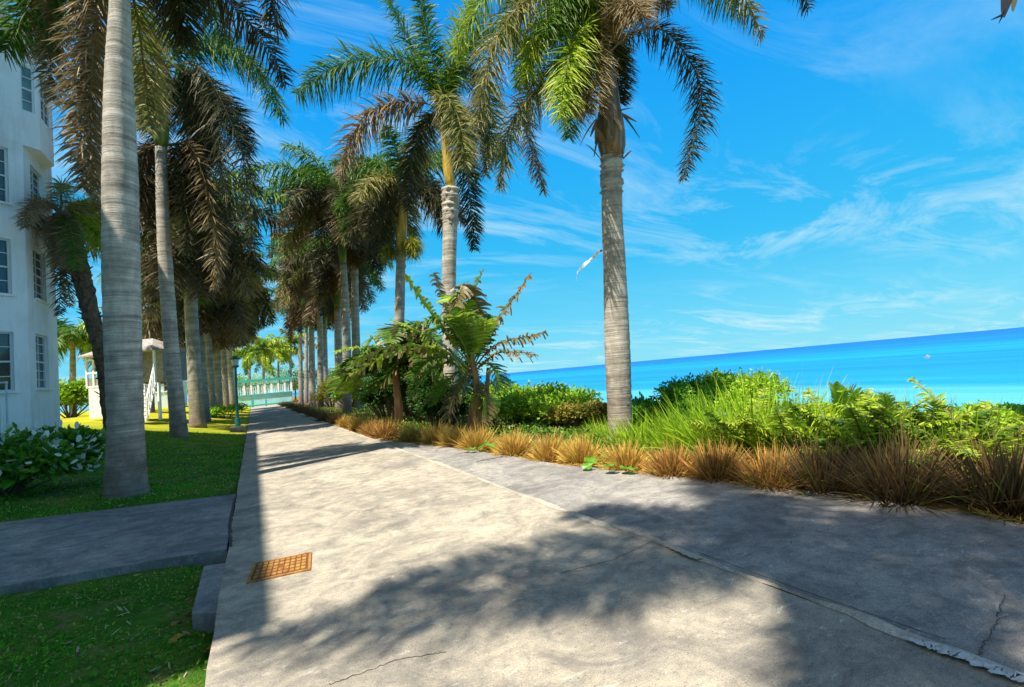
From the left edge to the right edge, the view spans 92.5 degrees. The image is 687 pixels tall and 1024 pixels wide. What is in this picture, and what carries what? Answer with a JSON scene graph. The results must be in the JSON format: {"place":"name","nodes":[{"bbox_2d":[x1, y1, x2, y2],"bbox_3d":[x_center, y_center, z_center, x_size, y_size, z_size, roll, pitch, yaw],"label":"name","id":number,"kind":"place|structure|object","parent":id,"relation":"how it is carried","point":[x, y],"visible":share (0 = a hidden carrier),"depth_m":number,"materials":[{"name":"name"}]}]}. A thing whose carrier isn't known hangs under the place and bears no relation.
{"place":"outdoors","nodes":[
{"label":"outdoors","id":0,"kind":"place"},
{"bbox_2d":[0,565,210,686],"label":"grass","id":1,"kind":"structure","parent":0,"point":[74,648],"depth_m":3.39,"materials":[{"name":"plant"}]},
{"bbox_2d":[0,494,235,595],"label":"side path","id":2,"kind":"structure","parent":0,"point":[44,552],"depth_m":5.47,"materials":[{"name":"concrete"}]},
{"bbox_2d":[0,454,242,520],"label":"grass","id":3,"kind":"structure","parent":0,"point":[166,487],"depth_m":8.66,"materials":[{"name":"plant"}]},
{"bbox_2d":[0,396,723,686],"bbox_3d":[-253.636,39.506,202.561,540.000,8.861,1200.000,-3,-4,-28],"label":"ground","id":4,"kind":"structure","parent":0,"point":[148,618],"depth_m":4.06,"materials":[{"name":"plant"}]},
{"bbox_2d":[0,2,59,436],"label":"building","id":5,"kind":"structure","parent":4,"relation":"on","point":[29,370],"depth_m":13.82,"materials":[{"name":"white paint"}]},
{"bbox_2d":[0,147,13,205],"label":"window","id":6,"kind":"structure","parent":5,"relation":"in","point":[3,155],"depth_m":13.54,"materials":[{"name":"white glass"}]},
{"bbox_2d":[0,238,16,296],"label":"window","id":7,"kind":"structure","parent":5,"relation":"in","point":[5,290],"depth_m":13.37,"materials":[{"name":"white glass"}]},
{"bbox_2d":[0,332,19,393],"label":"window","id":8,"kind":"structure","parent":5,"relation":"in","point":[6,358],"depth_m":13.20,"materials":[{"name":"white glass"}]},
{"bbox_2d":[30,168,43,218],"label":"window","id":9,"kind":"structure","parent":5,"relation":"in","point":[35,186],"depth_m":14.86,"materials":[{"name":"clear glass"}]},
{"bbox_2d":[33,249,50,305],"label":"window","id":10,"kind":"structure","parent":5,"relation":"in","point":[37,259],"depth_m":14.73,"materials":[{"name":"white glass"}]},
{"bbox_2d":[36,335,53,390],"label":"window","id":11,"kind":"structure","parent":5,"relation":"in","point":[40,340],"depth_m":14.59,"materials":[{"name":"white glass"}]},
{"bbox_2d":[0,419,105,495],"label":"shrub","id":12,"kind":"object","parent":4,"relation":"on","point":[31,454],"visible":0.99,"depth_m":8.46,"materials":[{"name":"green plant"}]},
{"bbox_2d":[10,175,106,438],"bbox_3d":[-13.208,-0.993,14.860,3.850,8.117,3.581,-7,-4,27],"label":"palm tree","id":13,"kind":"object","parent":4,"relation":"on","point":[69,218],"visible":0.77,"depth_m":14.66,"materials":[{"name":"green plant"}]},
{"bbox_2d":[59,378,90,417],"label":"shrub","id":14,"kind":"object","parent":4,"relation":"on","point":[75,393],"visible":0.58,"depth_m":30.61,"materials":[{"name":"green plant"}]},
{"bbox_2d":[57,314,102,415],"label":"palm tree","id":15,"kind":"object","parent":4,"relation":"on","point":[71,338],"visible":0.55,"depth_m":36.30,"materials":[{"name":"green plant"}]},
{"bbox_2d":[13,459,239,676],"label":"leaf litter","id":16,"kind":"object","parent":4,"relation":"on","point":[119,608],"visible":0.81,"depth_m":3.84,"materials":[{"name":"brown plant"}]},
{"bbox_2d":[77,338,186,420],"bbox_3d":[-18.721,1.804,24.475,4.268,4.168,4.537,-5,-3,0],"label":"hut","id":17,"kind":"object","parent":4,"relation":"on","point":[154,372],"visible":0.46,"depth_m":24.05,"materials":[{"name":"white paint"}]},
{"bbox_2d":[0,0,302,498],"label":"palm tree","id":18,"kind":"object","parent":4,"relation":"on","point":[49,26],"visible":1,"depth_m":8.33,"materials":[{"name":"green plant"}]},
{"bbox_2d":[66,428,246,461],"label":"grass","id":19,"kind":"structure","parent":4,"relation":"on","point":[157,437],"depth_m":15.14,"materials":[{"name":"plant"}]},
{"bbox_2d":[154,380,186,407],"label":"house","id":20,"kind":"structure","parent":4,"relation":"on","point":[164,399],"depth_m":50.83,"materials":[{"name":"white paint"}]},
{"bbox_2d":[57,1,295,437],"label":"palm tree","id":21,"kind":"object","parent":4,"relation":"on","point":[202,102],"visible":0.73,"depth_m":17.29,"materials":[{"name":"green plant"}]},
{"bbox_2d":[79,165,294,427],"bbox_3d":[-14.500,-2.207,22.545,8.432,12.238,8.276,-7,-4,32],"label":"palm tree","id":22,"kind":"object","parent":4,"relation":"on","point":[191,274],"visible":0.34,"depth_m":22.35,"materials":[{"name":"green plant"}]},
{"bbox_2d":[93,221,284,421],"bbox_3d":[-17.722,-1.203,27.770,8.339,11.348,8.606,-5,-3,6],"label":"palm tree","id":23,"kind":"object","parent":4,"relation":"on","point":[231,313],"visible":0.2,"depth_m":27.30,"materials":[{"name":"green plant"}]},
{"bbox_2d":[192,563,224,632],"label":"path block","id":24,"kind":"structure","parent":4,"relation":"on","point":[204,610],"depth_m":3.84,"materials":[{"name":"concrete"}]},
{"bbox_2d":[141,250,278,417],"bbox_3d":[-20.347,-0.716,32.952,8.763,11.443,8.524,-3,-4,-28],"label":"palm tree","id":25,"kind":"object","parent":4,"relation":"on","point":[210,349],"visible":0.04,"depth_m":33.19,"materials":[{"name":"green plant"}]},
{"bbox_2d":[143,287,277,414],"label":"palm tree","id":26,"kind":"object","parent":4,"relation":"on","point":[217,378],"visible":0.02,"depth_m":38.20,"materials":[{"name":"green plant"}]},
{"bbox_2d":[210,402,248,418],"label":"shrub","id":27,"kind":"object","parent":4,"relation":"on","point":[221,410],"visible":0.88,"depth_m":32.29,"materials":[{"name":"green plant"}]},
{"bbox_2d":[229,356,245,431],"bbox_3d":[-12.218,2.261,21.698,0.620,3.425,0.690,-3,-4,-28],"label":"lamp post","id":28,"kind":"object","parent":4,"relation":"on","point":[238,427],"visible":0.99,"depth_m":21.64,"materials":[{"name":"metal"}]},
{"bbox_2d":[221,277,272,411],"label":"palm tree","id":29,"kind":"object","parent":4,"relation":"on","point":[225,386],"visible":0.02,"depth_m":44.51,"materials":[{"name":"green plant"}]},
{"bbox_2d":[227,305,272,405],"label":"palm tree","id":30,"kind":"object","parent":4,"relation":"on","point":[231,382],"visible":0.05,"depth_m":51.65,"materials":[{"name":"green plant"}]},
{"bbox_2d":[232,343,274,394],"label":"palm tree","id":31,"kind":"object","parent":4,"relation":"on","point":[269,370],"visible":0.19,"depth_m":87.50,"materials":[{"name":"green plant"}]},
{"bbox_2d":[235,334,294,393],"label":"palm tree","id":32,"kind":"object","parent":4,"relation":"on","point":[260,350],"visible":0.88,"depth_m":81.37,"materials":[{"name":"green plant"}]},
{"bbox_2d":[259,366,316,399],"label":"tree","id":33,"kind":"object","parent":4,"relation":"on","point":[294,377],"visible":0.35,"depth_m":100.54,"materials":[{"name":"green plant"}]},
{"bbox_2d":[272,294,308,402],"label":"palm tree","id":34,"kind":"object","parent":4,"relation":"on","point":[306,397],"depth_m":66.05,"materials":[{"name":"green plant"}]},
{"bbox_2d":[267,328,316,390],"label":"palm tree","id":35,"kind":"object","parent":4,"relation":"on","point":[290,342],"visible":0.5,"depth_m":87.07,"materials":[{"name":"green plant"}]},
{"bbox_2d":[267,285,331,404],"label":"palm tree","id":36,"kind":"object","parent":4,"relation":"on","point":[300,368],"visible":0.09,"depth_m":60.22,"materials":[{"name":"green plant"}]},
{"bbox_2d":[267,269,333,405],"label":"palm tree","id":37,"kind":"object","parent":4,"relation":"on","point":[292,308],"visible":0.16,"depth_m":52.40,"materials":[{"name":"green plant"}]},
{"bbox_2d":[264,231,365,407],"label":"palm tree","id":38,"kind":"object","parent":4,"relation":"on","point":[300,291],"visible":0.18,"depth_m":40.69,"materials":[{"name":"green plant"}]},
{"bbox_2d":[274,272,369,406],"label":"palm tree","id":39,"kind":"object","parent":4,"relation":"on","point":[311,320],"visible":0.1,"depth_m":46.53,"materials":[{"name":"green plant"}]},
{"bbox_2d":[311,378,334,407],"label":"bush","id":40,"kind":"object","parent":4,"relation":"on","point":[323,395],"visible":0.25,"depth_m":39.99,"materials":[{"name":"green plant"}]},
{"bbox_2d":[273,236,395,409],"bbox_3d":[-13.146,-2.088,37.369,8.104,14.547,8.970,-6,-4,21],"label":"palm tree","id":41,"kind":"object","parent":4,"relation":"on","point":[329,278],"visible":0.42,"depth_m":36.92,"materials":[{"name":"green plant"}]},
{"bbox_2d":[247,141,422,415],"bbox_3d":[-9.639,-3.430,28.130,8.879,15.496,8.750,-7,-4,29],"label":"palm tree","id":42,"kind":"object","parent":4,"relation":"on","point":[301,191],"visible":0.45,"depth_m":27.67,"materials":[{"name":"green plant"}]},
{"bbox_2d":[321,368,367,409],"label":"bush","id":43,"kind":"object","parent":4,"relation":"on","point":[336,397],"visible":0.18,"depth_m":31.21,"materials":[{"name":"green plant"}]},
{"bbox_2d":[273,157,421,411],"bbox_3d":[-9.748,-3.683,31.558,9.626,16.421,8.683,-8,-5,45],"label":"palm tree","id":44,"kind":"object","parent":4,"relation":"on","point":[355,321],"visible":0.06,"depth_m":31.52,"materials":[{"name":"green plant"}]},
{"bbox_2d":[344,415,368,432],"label":"grass clump","id":45,"kind":"object","parent":4,"relation":"on","point":[354,424],"visible":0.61,"depth_m":17.82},
{"bbox_2d":[354,417,387,436],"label":"grass clump","id":46,"kind":"object","parent":4,"relation":"on","point":[365,428],"visible":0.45,"depth_m":15.85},
{"bbox_2d":[353,369,405,421],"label":"bush","id":47,"kind":"object","parent":4,"relation":"on","point":[382,397],"visible":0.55,"depth_m":19.85,"materials":[{"name":"green plant"}]},
{"bbox_2d":[363,416,409,439],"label":"grass clump","id":48,"kind":"object","parent":4,"relation":"on","point":[382,432],"visible":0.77,"depth_m":14.49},
{"bbox_2d":[325,320,472,428],"bbox_3d":[-4.129,1.215,17.380,5.695,4.044,2.807,-5,-3,1],"label":"banana plant","id":49,"kind":"object","parent":4,"relation":"on","point":[395,334],"visible":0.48,"depth_m":17.13,"materials":[{"name":"green plant"}]},
{"bbox_2d":[325,124,480,415],"bbox_3d":[-4.839,-2.940,22.806,6.457,13.072,5.724,-3,-4,-28],"label":"palm tree","id":50,"kind":"object","parent":4,"relation":"on","point":[376,204],"visible":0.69,"depth_m":22.19,"materials":[{"name":"green plant"}]},
{"bbox_2d":[391,419,425,443],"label":"grass clump","id":51,"kind":"object","parent":4,"relation":"on","point":[407,435],"visible":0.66,"depth_m":13.10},
{"bbox_2d":[286,0,541,427],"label":"palm tree","id":52,"kind":"object","parent":4,"relation":"on","point":[450,117],"visible":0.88,"depth_m":16.15,"materials":[{"name":"green plant"}]},
{"bbox_2d":[391,357,438,422],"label":"bush","id":53,"kind":"object","parent":4,"relation":"on","point":[404,386],"visible":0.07,"depth_m":17.96,"materials":[{"name":"green plant"}]},
{"bbox_2d":[412,417,454,445],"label":"grass clump","id":54,"kind":"object","parent":4,"relation":"on","point":[429,437],"visible":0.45,"depth_m":12.21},
{"bbox_2d":[406,359,470,429],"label":"bush","id":55,"kind":"object","parent":4,"relation":"on","point":[421,407],"visible":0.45,"depth_m":14.84,"materials":[{"name":"green plant"}]},
{"bbox_2d":[348,268,547,433],"bbox_3d":[-1.705,0.353,13.131,5.420,4.827,2.478,-5,-3,2],"label":"banana plant","id":56,"kind":"object","parent":4,"relation":"on","point":[469,329],"visible":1,"depth_m":12.91,"materials":[{"name":"green plant"}]},
{"bbox_2d":[433,422,471,448],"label":"grass clump","id":57,"kind":"object","parent":4,"relation":"on","point":[447,437],"visible":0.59,"depth_m":11.35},
{"bbox_2d":[449,421,501,452],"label":"grass clump","id":58,"kind":"object","parent":4,"relation":"on","point":[478,440],"visible":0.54,"depth_m":10.53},
{"bbox_2d":[487,424,537,457],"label":"grass clump","id":59,"kind":"object","parent":4,"relation":"on","point":[515,445],"visible":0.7,"depth_m":9.40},
{"bbox_2d":[459,380,581,426],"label":"bush","id":60,"kind":"object","parent":4,"relation":"on","point":[507,401],"visible":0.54,"depth_m":14.68,"materials":[{"name":"green plant"}]},
{"bbox_2d":[524,430,569,463],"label":"grass clump","id":61,"kind":"object","parent":4,"relation":"on","point":[545,451],"visible":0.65,"depth_m":8.51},
{"bbox_2d":[504,385,604,427],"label":"bush","id":62,"kind":"object","parent":4,"relation":"on","point":[539,407],"visible":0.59,"depth_m":13.69,"materials":[{"name":"green plant"}]},
{"bbox_2d":[545,398,607,427],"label":"bush","id":63,"kind":"object","parent":4,"relation":"on","point":[581,412],"visible":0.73,"depth_m":12.69,"materials":[{"name":"green plant"}]},
{"bbox_2d":[551,426,605,467],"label":"grass clump","id":64,"kind":"object","parent":4,"relation":"on","point":[576,453],"visible":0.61,"depth_m":8.00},
{"bbox_2d":[572,412,645,448],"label":"tall grass","id":65,"kind":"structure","parent":4,"relation":"on","point":[594,430],"depth_m":9.91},
{"bbox_2d":[593,434,657,471],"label":"grass clump","id":66,"kind":"object","parent":4,"relation":"on","point":[623,456],"visible":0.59,"depth_m":7.31,"materials":[{"name":"plant"}]},
{"bbox_2d":[446,0,817,440],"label":"palm tree","id":67,"kind":"object","parent":4,"relation":"on","point":[592,36],"visible":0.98,"depth_m":9.74,"materials":[{"name":"green plant"}]},
{"bbox_2d":[595,407,689,455],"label":"tall grass","id":68,"kind":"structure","parent":4,"relation":"on","point":[623,434],"depth_m":8.91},
{"bbox_2d":[606,391,678,432],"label":"bush","id":69,"kind":"object","parent":4,"relation":"on","point":[640,404],"visible":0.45,"depth_m":11.68,"materials":[{"name":"green plant"}]},
{"bbox_2d":[307,403,1022,463],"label":"undergrowth","id":70,"kind":"object","parent":4,"relation":"on","point":[529,427],"visible":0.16,"depth_m":12.93,"materials":[{"name":"brown plant"}]},
{"bbox_2d":[631,435,705,478],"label":"grass clump","id":71,"kind":"object","parent":4,"relation":"on","point":[667,463],"visible":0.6,"depth_m":6.58,"materials":[{"name":"plant"}]},
{"bbox_2d":[628,389,747,460],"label":"tall grass","id":72,"kind":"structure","parent":4,"relation":"on","point":[659,428],"depth_m":7.89,"materials":[{"name":"plant"}]},
{"bbox_2d":[649,367,733,426],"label":"bush","id":73,"kind":"object","parent":4,"relation":"on","point":[677,387],"visible":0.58,"depth_m":11.52,"materials":[{"name":"green plant"}]},
{"bbox_2d":[380,436,1023,523],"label":"straw litter","id":74,"kind":"object","parent":4,"relation":"on","point":[984,513],"visible":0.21,"depth_m":4.40,"materials":[{"name":"brown plant"}]},
{"bbox_2d":[677,435,756,484],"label":"grass clump","id":75,"kind":"object","parent":4,"relation":"on","point":[711,466],"visible":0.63,"depth_m":6.14,"materials":[{"name":"plant"}]},
{"bbox_2d":[644,366,812,457],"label":"tall grass","id":76,"kind":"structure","parent":4,"relation":"on","point":[690,433],"depth_m":7.35,"materials":[{"name":"plant"}]},
{"bbox_2d":[684,366,797,419],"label":"bush","id":77,"kind":"object","parent":4,"relation":"on","point":[737,381],"visible":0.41,"depth_m":11.10,"materials":[{"name":"green plant"}]},
{"bbox_2d":[689,385,822,460],"bbox_3d":[3.347,1.232,6.932,1.668,1.172,1.832,-7,-4,27],"label":"fern","id":78,"kind":"object","parent":4,"relation":"on","point":[738,428],"visible":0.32,"depth_m":6.77,"materials":[{"name":"green plant"}]},
{"bbox_2d":[667,365,859,464],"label":"tall grass","id":79,"kind":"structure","parent":4,"relation":"on","point":[751,415],"depth_m":6.74,"materials":[{"name":"plant"}]},
{"bbox_2d":[722,433,814,495],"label":"grass clump","id":80,"kind":"object","parent":4,"relation":"on","point":[749,477],"visible":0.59,"depth_m":5.59,"materials":[{"name":"plant"}]},
{"bbox_2d":[719,405,832,458],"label":"fern","id":81,"kind":"object","parent":4,"relation":"on","point":[780,415],"visible":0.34,"depth_m":6.25,"materials":[{"name":"green plant"}]},
{"bbox_2d":[713,376,905,460],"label":"tall grass","id":82,"kind":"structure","parent":4,"relation":"on","point":[766,421],"depth_m":6.33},
{"bbox_2d":[755,428,887,498],"bbox_3d":[3.368,1.381,5.379,1.475,0.975,1.393,-3,-4,-28],"label":"grass clump","id":83,"kind":"object","parent":4,"relation":"on","point":[818,485],"visible":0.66,"depth_m":5.26,"materials":[{"name":"plant"}]},
{"bbox_2d":[770,387,918,456],"bbox_3d":[4.069,1.141,6.111,1.614,1.145,1.650,-6,-3,13],"label":"fern","id":84,"kind":"object","parent":4,"relation":"on","point":[792,431],"visible":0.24,"depth_m":5.95,"materials":[{"name":"green plant"}]},
{"bbox_2d":[746,383,951,463],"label":"tall grass","id":85,"kind":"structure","parent":4,"relation":"on","point":[827,426],"depth_m":5.92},
{"bbox_2d":[828,381,872,422],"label":"banana plant","id":86,"kind":"object","parent":4,"relation":"on","point":[836,388],"visible":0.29,"depth_m":6.44,"materials":[{"name":"green plant"}]},
{"bbox_2d":[777,388,947,467],"bbox_3d":[4.308,1.129,5.952,1.953,1.112,1.700,-3,-4,-28],"label":"fern","id":87,"kind":"object","parent":4,"relation":"on","point":[850,412],"visible":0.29,"depth_m":5.66,"materials":[{"name":"green plant"}]},
{"bbox_2d":[867,391,925,438],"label":"shrub","id":88,"kind":"object","parent":4,"relation":"on","point":[886,400],"visible":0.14,"depth_m":5.66,"materials":[{"name":"green plant"}]},
{"bbox_2d":[783,381,1011,465],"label":"tall grass","id":89,"kind":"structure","parent":4,"relation":"on","point":[873,422],"depth_m":5.76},
{"bbox_2d":[819,394,1002,459],"bbox_3d":[4.527,1.116,5.541,1.839,1.058,1.764,-3,-4,-28],"label":"fern","id":90,"kind":"object","parent":4,"relation":"on","point":[958,420],"visible":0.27,"depth_m":5.43,"materials":[{"name":"green plant"}]},
{"bbox_2d":[806,413,1017,516],"bbox_3d":[3.880,1.347,4.773,1.836,1.379,1.847,-3,-4,-28],"label":"grass clump","id":91,"kind":"object","parent":4,"relation":"on","point":[891,479],"visible":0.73,"depth_m":4.66,"materials":[{"name":"plant"}]},
{"bbox_2d":[832,388,1023,479],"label":"tall grass","id":92,"kind":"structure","parent":4,"relation":"on","point":[976,423],"depth_m":5.16,"materials":[{"name":"plant"}]},
{"bbox_2d":[924,399,953,431],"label":"shrub","id":93,"kind":"object","parent":4,"relation":"on","point":[933,408],"visible":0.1,"depth_m":5.40,"materials":[{"name":"green plant"}]},
{"bbox_2d":[871,408,1023,472],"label":"fern","id":94,"kind":"object","parent":4,"relation":"on","point":[992,424],"visible":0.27,"depth_m":5.02,"materials":[{"name":"green plant"}]},
{"bbox_2d":[893,377,1023,469],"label":"fern","id":95,"kind":"object","parent":4,"relation":"on","point":[986,405],"visible":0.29,"depth_m":5.26,"materials":[{"name":"green plant"}]},
{"bbox_2d":[908,417,1023,526],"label":"grass clump","id":96,"kind":"object","parent":4,"relation":"on","point":[1009,480],"visible":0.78,"depth_m":4.25,"materials":[{"name":"plant"}]},
{"bbox_2d":[930,400,1023,423],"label":"bush","id":97,"kind":"object","parent":4,"relation":"on","point":[1014,407],"visible":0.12,"depth_m":7.85,"materials":[{"name":"green plant"}]},
{"bbox_2d":[991,0,1017,23],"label":"palm tree","id":98,"kind":"object","parent":4,"relation":"on","point":[1005,5],"visible":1,"depth_m":7.00,"materials":[{"name":"green plant"}]},
{"bbox_2d":[4,0,1023,412],"label":"sky","id":99,"kind":"structure","parent":0,"point":[862,179],"materials":[{"name":"blue"}]},
{"bbox_2d":[205,404,1023,686],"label":"path","id":100,"kind":"structure","parent":0,"point":[469,580],"depth_m":3.34,"materials":[{"name":"concrete"}]},
{"bbox_2d":[228,499,235,546],"bbox_3d":[-3.607,2.251,6.311,0.070,0.002,2.760,-3,-4,-29],"label":"crack","id":101,"kind":"object","parent":100,"relation":"on","point":[230,530],"visible":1,"depth_m":5.97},
{"bbox_2d":[237,377,292,406],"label":"railing","id":102,"kind":"object","parent":100,"relation":"on","point":[276,397],"visible":0.92,"depth_m":71.11,"materials":[{"name":"teal paint"}]},
{"bbox_2d":[246,551,311,583],"bbox_3d":[-2.061,1.996,4.381,0.493,0.024,0.495,-4,-4,-22],"label":"drain cover","id":103,"kind":"object","parent":100,"relation":"on","point":[279,567],"visible":1,"depth_m":4.33,"materials":[{"name":"metal"}]},
{"bbox_2d":[301,413,1023,675],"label":"path joint","id":104,"kind":"object","parent":100,"relation":"on","point":[880,624],"visible":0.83,"depth_m":3.21,"materials":[{"name":"concrete"}]},
{"bbox_2d":[611,524,701,558],"bbox_3d":[1.211,1.679,4.204,0.116,0.003,1.076,-3,-4,-26],"label":"joint filler","id":105,"kind":"object","parent":104,"relation":"on","point":[675,548],"visible":1,"depth_m":4.13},
{"bbox_2d":[905,637,1023,681],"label":"joint filler","id":106,"kind":"object","parent":100,"relation":"on","point":[1018,676],"visible":1,"depth_m":2.29,"materials":[{"name":"concrete"}]},
{"bbox_2d":[292,327,1023,413],"bbox_3d":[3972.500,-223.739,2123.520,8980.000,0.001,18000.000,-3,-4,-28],"label":"water","id":107,"kind":"structure","parent":0,"point":[976,366],"depth_m":175.70,"materials":[{"name":"liquid"}]},
{"bbox_2d":[374,439,1023,672],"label":"pavement","id":108,"kind":"structure","parent":0,"point":[920,576],"depth_m":3.89,"materials":[{"name":"concrete"}]},
{"bbox_2d":[582,452,606,468],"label":"creeper","id":109,"kind":"object","parent":108,"relation":"on","point":[589,463],"visible":0.74,"depth_m":7.57,"materials":[{"name":"green plant"}]},
{"bbox_2d":[698,552,943,638],"bbox_3d":[1.819,1.567,3.158,0.030,0.003,1.560,-3,-4,-28],"label":"crack","id":110,"kind":"object","parent":108,"relation":"on","point":[826,598],"visible":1,"depth_m":2.98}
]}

